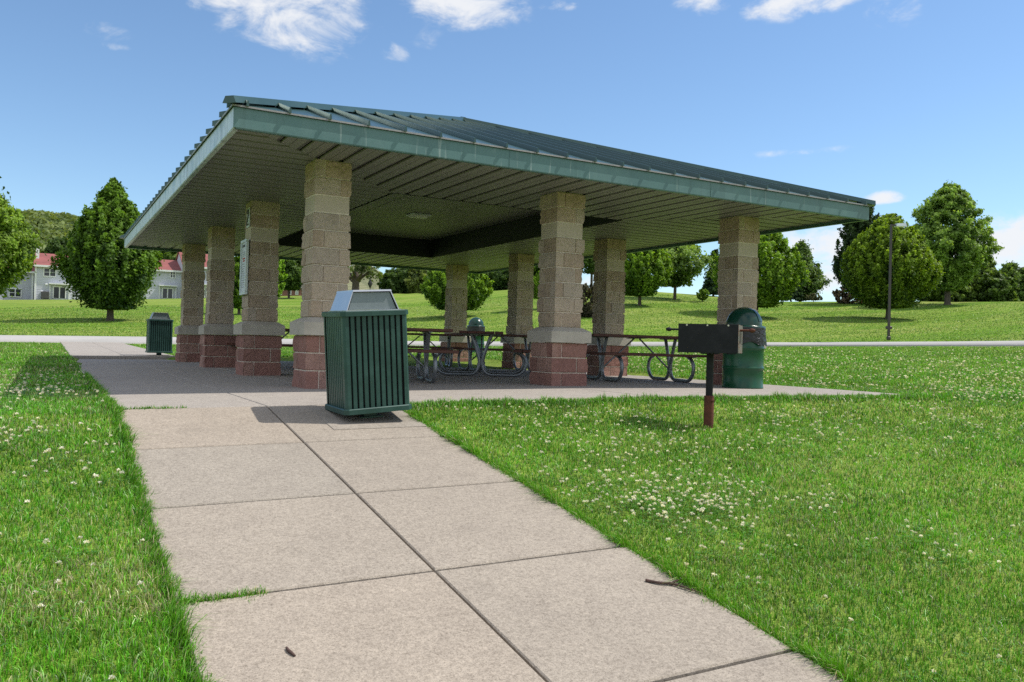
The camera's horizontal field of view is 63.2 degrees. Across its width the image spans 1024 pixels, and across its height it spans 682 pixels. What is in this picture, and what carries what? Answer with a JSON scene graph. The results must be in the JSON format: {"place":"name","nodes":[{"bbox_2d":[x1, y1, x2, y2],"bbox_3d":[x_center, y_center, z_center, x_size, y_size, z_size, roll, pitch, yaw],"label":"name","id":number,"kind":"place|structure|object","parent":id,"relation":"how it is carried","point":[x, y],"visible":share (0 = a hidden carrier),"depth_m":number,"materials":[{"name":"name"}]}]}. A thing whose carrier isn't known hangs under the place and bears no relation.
{"place":"outdoors","nodes":[
{"label":"outdoors","id":0,"kind":"place"},
{"bbox_2d":[61,342,898,408],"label":"pavilion pavement","id":1,"kind":"structure","parent":0,"point":[131,376],"depth_m":10.72,"materials":[{"name":"concrete"}]},
{"bbox_2d":[145,312,173,354],"bbox_3d":[-8.746,-0.173,20.633,0.581,1.057,0.581,2,0,-29],"label":"litter bin","id":2,"kind":"object","parent":1,"relation":"on","point":[159,333],"visible":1,"depth_m":20.42,"materials":[{"name":"green metal"}]},
{"bbox_2d":[227,328,292,346],"bbox_3d":[-4.137,0.145,15.594,1.850,0.743,1.606,2,0,-39],"label":"picnic table","id":3,"kind":"object","parent":1,"relation":"on","point":[287,345],"visible":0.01,"depth_m":15.19,"materials":[{"name":"brown wood"}]},
{"bbox_2d":[407,328,458,382],"bbox_3d":[-1.806,0.183,11.569,1.850,0.743,1.606,2,0,-15],"label":"picnic table","id":4,"kind":"object","parent":1,"relation":"on","point":[426,350],"visible":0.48,"depth_m":11.46,"materials":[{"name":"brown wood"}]},
{"bbox_2d":[407,333,464,367],"bbox_3d":[-2.049,0.201,18.824,1.850,0.743,1.606,2,0,-9],"label":"picnic table","id":5,"kind":"object","parent":1,"relation":"on","point":[448,359],"visible":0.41,"depth_m":18.59,"materials":[{"name":"brown wood"}]},
{"bbox_2d":[431,331,529,376],"bbox_3d":[-0.528,0.215,14.404,1.606,0.743,1.850,2,0,-1],"label":"picnic table","id":6,"kind":"object","parent":1,"relation":"on","point":[481,355],"visible":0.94,"depth_m":13.77,"materials":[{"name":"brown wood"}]},
{"bbox_2d":[444,333,531,371],"bbox_3d":[-0.256,0.237,16.848,1.850,0.743,1.606,2,0,-21],"label":"picnic table","id":7,"kind":"object","parent":1,"relation":"on","point":[470,349],"visible":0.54,"depth_m":16.73,"materials":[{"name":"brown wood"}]},
{"bbox_2d":[120,95,875,388],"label":"picnic pavilion","id":8,"kind":"structure","parent":1,"relation":"on","point":[328,194],"depth_m":12.14,"materials":[{"name":"teal metal"}]},
{"bbox_2d":[239,239,248,294],"bbox_3d":[-4.097,-1.126,12.722,0.045,0.840,0.400,2,0,-29],"label":"notice board","id":9,"kind":"object","parent":8,"relation":"attached to","point":[244,260],"visible":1,"depth_m":12.69,"materials":[{"name":"white metal"}]},
{"bbox_2d":[246,207,249,227],"bbox_3d":[-4.029,-1.880,12.684,0.028,0.300,0.200,2,0,-29],"label":"number plate","id":10,"kind":"object","parent":8,"relation":"attached to","point":[248,218],"visible":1,"depth_m":12.64,"materials":[{"name":"white metal"}]},
{"bbox_2d":[406,212,431,218],"bbox_3d":[-1.819,-2.442,16.264,0.420,0.061,0.360,2,0,-29],"label":"ceiling light","id":11,"kind":"object","parent":8,"relation":"attached to","point":[418,215],"visible":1,"depth_m":16.17,"materials":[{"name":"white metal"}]},
{"bbox_2d":[585,334,706,382],"bbox_3d":[2.037,0.279,13.628,1.850,0.743,1.606,2,0,-18],"label":"picnic table","id":12,"kind":"object","parent":1,"relation":"on","point":[619,354],"visible":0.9,"depth_m":13.37,"materials":[{"name":"brown wood"}]},
{"bbox_2d":[722,307,766,388],"bbox_3d":[3.348,0.093,12.053,0.632,1.171,0.632,2,0,-9],"label":"trash drum","id":13,"kind":"object","parent":1,"relation":"on","point":[744,369],"visible":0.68,"depth_m":11.80,"materials":[{"name":"green metal"}]},
{"bbox_2d":[0,289,1023,681],"bbox_3d":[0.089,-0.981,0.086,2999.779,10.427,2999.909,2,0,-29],"label":"ground","id":14,"kind":"structure","parent":0,"point":[418,299],"depth_m":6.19,"materials":[{"name":"green plant"}]},
{"bbox_2d":[0,267,34,299],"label":"townhouse","id":15,"kind":"structure","parent":14,"relation":"on","point":[26,292],"depth_m":98.75,"materials":[{"name":"grey paint"}]},
{"bbox_2d":[9,288,21,297],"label":"window","id":16,"kind":"structure","parent":15,"relation":"in","point":[13,293],"depth_m":98.23,"materials":[{"name":"white glass"}]},
{"bbox_2d":[0,176,48,297],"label":"maple tree","id":17,"kind":"object","parent":14,"relation":"on","point":[16,264],"visible":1,"depth_m":52.21,"materials":[{"name":"green plant"}]},
{"bbox_2d":[41,291,48,298],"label":"air conditioner","id":18,"kind":"object","parent":14,"relation":"on","point":[44,294],"visible":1,"depth_m":96.56,"materials":[{"name":"metal"}]},
{"bbox_2d":[40,237,67,253],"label":"round tree","id":19,"kind":"object","parent":14,"relation":"on","point":[56,244],"visible":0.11,"depth_m":130.15,"materials":[{"name":"green plant"}]},
{"bbox_2d":[33,248,78,299],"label":"townhouse","id":20,"kind":"structure","parent":14,"relation":"on","point":[51,283],"depth_m":97.94,"materials":[{"name":"grey"}]},
{"bbox_2d":[43,267,55,276],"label":"window","id":21,"kind":"structure","parent":20,"relation":"in","point":[46,271],"depth_m":97.73,"materials":[{"name":"white glass"}]},
{"bbox_2d":[49,283,69,299],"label":"porch","id":22,"kind":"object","parent":20,"relation":"in","point":[58,291],"depth_m":98.21,"materials":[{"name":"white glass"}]},
{"bbox_2d":[47,177,164,320],"bbox_3d":[-23.931,-5.396,49.315,6.256,8.809,6.004,2,0,-29],"label":"hornbeam tree","id":23,"kind":"object","parent":14,"relation":"on","point":[100,266],"visible":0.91,"depth_m":48.09,"materials":[{"name":"green plant"}]},
{"bbox_2d":[143,259,181,298],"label":"townhouse","id":24,"kind":"structure","parent":14,"relation":"on","point":[167,282],"depth_m":104.14,"materials":[{"name":"grey paint"}]},
{"bbox_2d":[158,285,176,298],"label":"porch","id":25,"kind":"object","parent":24,"relation":"in","point":[166,292],"depth_m":104.04,"materials":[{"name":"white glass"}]},
{"bbox_2d":[170,272,175,277],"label":"window","id":26,"kind":"structure","parent":24,"relation":"in","point":[172,274],"depth_m":104.34,"materials":[{"name":"white glass"}]},
{"bbox_2d":[155,251,177,259],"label":"round tree","id":27,"kind":"object","parent":14,"relation":"on","point":[167,255],"visible":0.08,"depth_m":153.46,"materials":[{"name":"green plant"}]},
{"bbox_2d":[176,252,207,297],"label":"townhouse","id":28,"kind":"structure","parent":14,"relation":"on","point":[179,258],"depth_m":105.05,"materials":[{"name":"grey"}]},
{"bbox_2d":[233,256,243,314],"bbox_3d":[-20.100,-4.239,61.246,3.052,5.030,3.017,2,0,-29],"label":"hornbeam tree","id":29,"kind":"object","parent":14,"relation":"on","point":[237,300],"visible":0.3,"depth_m":60.51,"materials":[{"name":"green plant"}]},
{"bbox_2d":[277,259,287,297],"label":"tree","id":30,"kind":"object","parent":14,"relation":"on","point":[281,277],"visible":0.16,"depth_m":88.26,"materials":[{"name":"green plant"}]},
{"bbox_2d":[279,260,302,297],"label":"tree","id":31,"kind":"object","parent":14,"relation":"on","point":[293,271],"visible":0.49,"depth_m":95.03,"materials":[{"name":"green plant"}]},
{"bbox_2d":[280,287,301,295],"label":"townhouse","id":32,"kind":"structure","parent":14,"relation":"on","point":[293,293],"depth_m":119.81,"materials":[{"name":"red brick"}]},
{"bbox_2d":[347,265,379,292],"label":"house","id":33,"kind":"structure","parent":14,"relation":"on","point":[363,284],"depth_m":133.51,"materials":[{"name":"beige paint"}]},
{"bbox_2d":[348,265,382,289],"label":"shade tree","id":34,"kind":"object","parent":14,"relation":"on","point":[355,278],"visible":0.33,"depth_m":95.87,"materials":[{"name":"green plant"}]},
{"bbox_2d":[377,269,405,293],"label":"tree","id":35,"kind":"object","parent":14,"relation":"on","point":[390,279],"visible":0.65,"depth_m":100.94,"materials":[{"name":"green plant"}]},
{"bbox_2d":[391,268,409,293],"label":"tree","id":36,"kind":"object","parent":14,"relation":"on","point":[402,273],"visible":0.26,"depth_m":101.17,"materials":[{"name":"green plant"}]},
{"bbox_2d":[404,269,436,293],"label":"tree","id":37,"kind":"object","parent":14,"relation":"on","point":[414,280],"visible":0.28,"depth_m":99.71,"materials":[{"name":"green plant"}]},
{"bbox_2d":[420,271,493,310],"bbox_3d":[-3.946,-3.858,59.639,5.064,4.726,5.155,1,0,11],"label":"hornbeam tree","id":38,"kind":"object","parent":14,"relation":"on","point":[480,291],"visible":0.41,"depth_m":58.52,"materials":[{"name":"green plant"}]},
{"bbox_2d":[467,317,484,352],"bbox_3d":[-1.206,-0.200,27.596,0.632,1.171,0.632,2,0,-39],"label":"trash drum","id":39,"kind":"object","parent":14,"relation":"on","point":[475,324],"visible":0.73,"depth_m":27.37,"materials":[{"name":"green plastic"}]},
{"bbox_2d":[119,405,843,681],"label":"walkway","id":40,"kind":"structure","parent":14,"relation":"on","point":[414,554],"depth_m":3.92,"materials":[{"name":"concrete"}]},
{"bbox_2d":[285,646,295,656],"bbox_3d":[-0.822,1.151,3.081,0.014,0.020,0.069,2,0,-41],"label":"fallen twig","id":41,"kind":"object","parent":40,"relation":"on","point":[290,651],"visible":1,"depth_m":3.07,"materials":[{"name":"brown wood"}]},
{"bbox_2d":[308,407,426,429],"bbox_3d":[-1.212,0.647,6.928,0.780,0.152,0.750,2,0,-29],"label":"pavement patch","id":42,"kind":"object","parent":40,"relation":"on","point":[390,419],"visible":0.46,"depth_m":6.79,"materials":[{"name":"concrete"}]},
{"bbox_2d":[322,289,411,417],"bbox_3d":[-1.222,0.106,6.958,0.581,1.057,0.581,-3,3,-29],"label":"litter bin","id":43,"kind":"object","parent":42,"relation":"on","point":[366,360],"visible":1,"depth_m":6.75,"materials":[{"name":"green metal"}]},
{"bbox_2d":[645,573,702,593],"bbox_3d":[0.799,1.171,4.050,0.276,0.050,0.150,1,0,19],"label":"fallen branch","id":44,"kind":"object","parent":40,"relation":"on","point":[661,582],"visible":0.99,"depth_m":4.01,"materials":[{"name":"brown wood"}]},
{"bbox_2d":[483,272,498,290],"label":"tree","id":45,"kind":"object","parent":14,"relation":"on","point":[489,276],"visible":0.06,"depth_m":98.20,"materials":[{"name":"green plant"}]},
{"bbox_2d":[490,270,508,290],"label":"tree","id":46,"kind":"object","parent":14,"relation":"on","point":[500,279],"visible":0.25,"depth_m":97.44,"materials":[{"name":"green plant"}]},
{"bbox_2d":[0,344,1023,681],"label":"clover","id":47,"kind":"object","parent":14,"relation":"on","point":[586,479],"depth_m":5.82,"materials":[{"name":"plant"}]},
{"bbox_2d":[533,266,539,298],"bbox_3d":[1.979,-4.481,61.985,2.696,4.648,2.796,2,0,-29],"label":"hornbeam tree","id":48,"kind":"object","parent":14,"relation":"on","point":[536,277],"visible":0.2,"depth_m":61.32,"materials":[{"name":"green plant"}]},
{"bbox_2d":[580,283,593,316],"bbox_3d":[4.976,-2.574,53.937,2.050,2.507,2.112,2,0,-29],"label":"shrub","id":49,"kind":"object","parent":14,"relation":"on","point":[587,307],"visible":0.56,"depth_m":53.47,"materials":[{"name":"green plant"}]},
{"bbox_2d":[581,258,594,286],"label":"crest tree","id":50,"kind":"object","parent":14,"relation":"on","point":[589,265],"visible":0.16,"depth_m":86.72,"materials":[{"name":"green plant"}]},
{"bbox_2d":[624,249,672,305],"bbox_3d":[9.457,-5.341,61.936,4.733,5.846,4.904,2,0,-29],"label":"hornbeam tree","id":51,"kind":"object","parent":14,"relation":"on","point":[648,273],"visible":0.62,"depth_m":60.53,"materials":[{"name":"green plant"}]},
{"bbox_2d":[660,244,715,299],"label":"oak tree","id":52,"kind":"object","parent":14,"relation":"on","point":[687,264],"visible":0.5,"depth_m":69.01,"materials":[{"name":"green plant"}]},
{"bbox_2d":[696,288,709,300],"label":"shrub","id":53,"kind":"object","parent":14,"relation":"on","point":[704,294],"visible":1,"depth_m":70.00,"materials":[{"name":"green plant"}]},
{"bbox_2d":[702,249,718,295],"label":"spruce tree","id":54,"kind":"object","parent":14,"relation":"on","point":[708,285],"visible":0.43,"depth_m":81.34,"materials":[{"name":"green plant"}]},
{"bbox_2d":[666,323,754,427],"bbox_3d":[1.881,0.349,7.921,0.832,1.010,0.406,1,0,21],"label":"park grill","id":55,"kind":"object","parent":14,"relation":"on","point":[710,340],"visible":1,"depth_m":7.77,"materials":[{"name":"metal"}]},
{"bbox_2d":[710,232,810,309],"bbox_3d":[16.484,-4.912,57.185,6.388,6.968,6.420,2,0,-29],"label":"hornbeam tree","id":56,"kind":"object","parent":14,"relation":"on","point":[775,285],"visible":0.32,"depth_m":55.37,"materials":[{"name":"green plant"}]},
{"bbox_2d":[781,284,806,301],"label":"spruce tree","id":57,"kind":"object","parent":14,"relation":"on","point":[798,295],"visible":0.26,"depth_m":79.02,"materials":[{"name":"green plant"}]},
{"bbox_2d":[784,239,832,301],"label":"oak tree","id":58,"kind":"object","parent":14,"relation":"on","point":[818,280],"visible":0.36,"depth_m":80.13,"materials":[{"name":"green plant"}]},
{"bbox_2d":[805,293,822,301],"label":"shrub","id":59,"kind":"object","parent":14,"relation":"on","point":[813,297],"visible":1,"depth_m":77.69,"materials":[{"name":"green plant"}]},
{"bbox_2d":[832,286,856,303],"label":"shrub","id":60,"kind":"object","parent":14,"relation":"on","point":[845,297],"visible":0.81,"depth_m":73.94,"materials":[{"name":"green plant"}]},
{"bbox_2d":[831,206,881,303],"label":"hornbeam tree","id":61,"kind":"object","parent":14,"relation":"on","point":[851,231],"visible":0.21,"depth_m":73.29,"materials":[{"name":"green plant"}]},
{"bbox_2d":[838,213,945,318],"bbox_3d":[25.595,-5.016,56.711,6.532,7.485,6.691,2,0,-29],"label":"hornbeam tree","id":62,"kind":"object","parent":14,"relation":"on","point":[917,273],"visible":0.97,"depth_m":55.12,"materials":[{"name":"green plant"}]},
{"bbox_2d":[885,223,906,339],"bbox_3d":[18.322,-2.830,39.743,0.830,5.600,0.300,2,0,0],"label":"lamp post","id":63,"kind":"object","parent":14,"relation":"on","point":[888,327],"visible":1,"depth_m":39.70,"materials":[{"name":"brown metal"}]},
{"bbox_2d":[920,288,960,301],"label":"bush","id":64,"kind":"object","parent":14,"relation":"on","point":[935,296],"visible":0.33,"depth_m":75.64,"materials":[{"name":"green plant"}]},
{"bbox_2d":[911,179,1004,304],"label":"oak tree","id":65,"kind":"object","parent":14,"relation":"on","point":[962,239],"visible":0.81,"depth_m":67.49,"materials":[{"name":"green plant"}]},
{"bbox_2d":[951,280,986,301],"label":"bush","id":66,"kind":"object","parent":14,"relation":"on","point":[969,294],"visible":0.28,"depth_m":76.24,"materials":[{"name":"green plant"}]},
{"bbox_2d":[969,258,996,289],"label":"bush","id":67,"kind":"object","parent":14,"relation":"on","point":[990,266],"visible":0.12,"depth_m":77.55,"materials":[{"name":"green plant"}]},
{"bbox_2d":[975,269,1019,301],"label":"bush","id":68,"kind":"object","parent":14,"relation":"on","point":[993,289],"visible":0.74,"depth_m":75.23,"materials":[{"name":"green plant"}]},
{"bbox_2d":[994,260,1023,301],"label":"bush","id":69,"kind":"object","parent":14,"relation":"on","point":[1013,270],"visible":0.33,"depth_m":76.23,"materials":[{"name":"green plant"}]},
{"bbox_2d":[1018,278,1023,301],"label":"bush","id":70,"kind":"object","parent":14,"relation":"on","point":[1021,294],"visible":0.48,"depth_m":75.45,"materials":[{"name":"green plant"}]},
{"bbox_2d":[0,335,1023,346],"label":"path","id":71,"kind":"structure","parent":0,"point":[60,339],"depth_m":35.87,"materials":[{"name":"concrete"}]},
{"bbox_2d":[0,0,1023,301],"label":"sky","id":72,"kind":"structure","parent":0,"point":[885,102],"materials":[{"name":"blue"}]},
{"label":"hills","id":73,"kind":"structure","parent":0,"visible":0},
{"bbox_2d":[14,208,176,259],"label":"hillside wood","id":74,"kind":"object","parent":73,"relation":"on","point":[51,225],"visible":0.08,"depth_m":354.31,"materials":[{"name":"green plant"}]}
]}

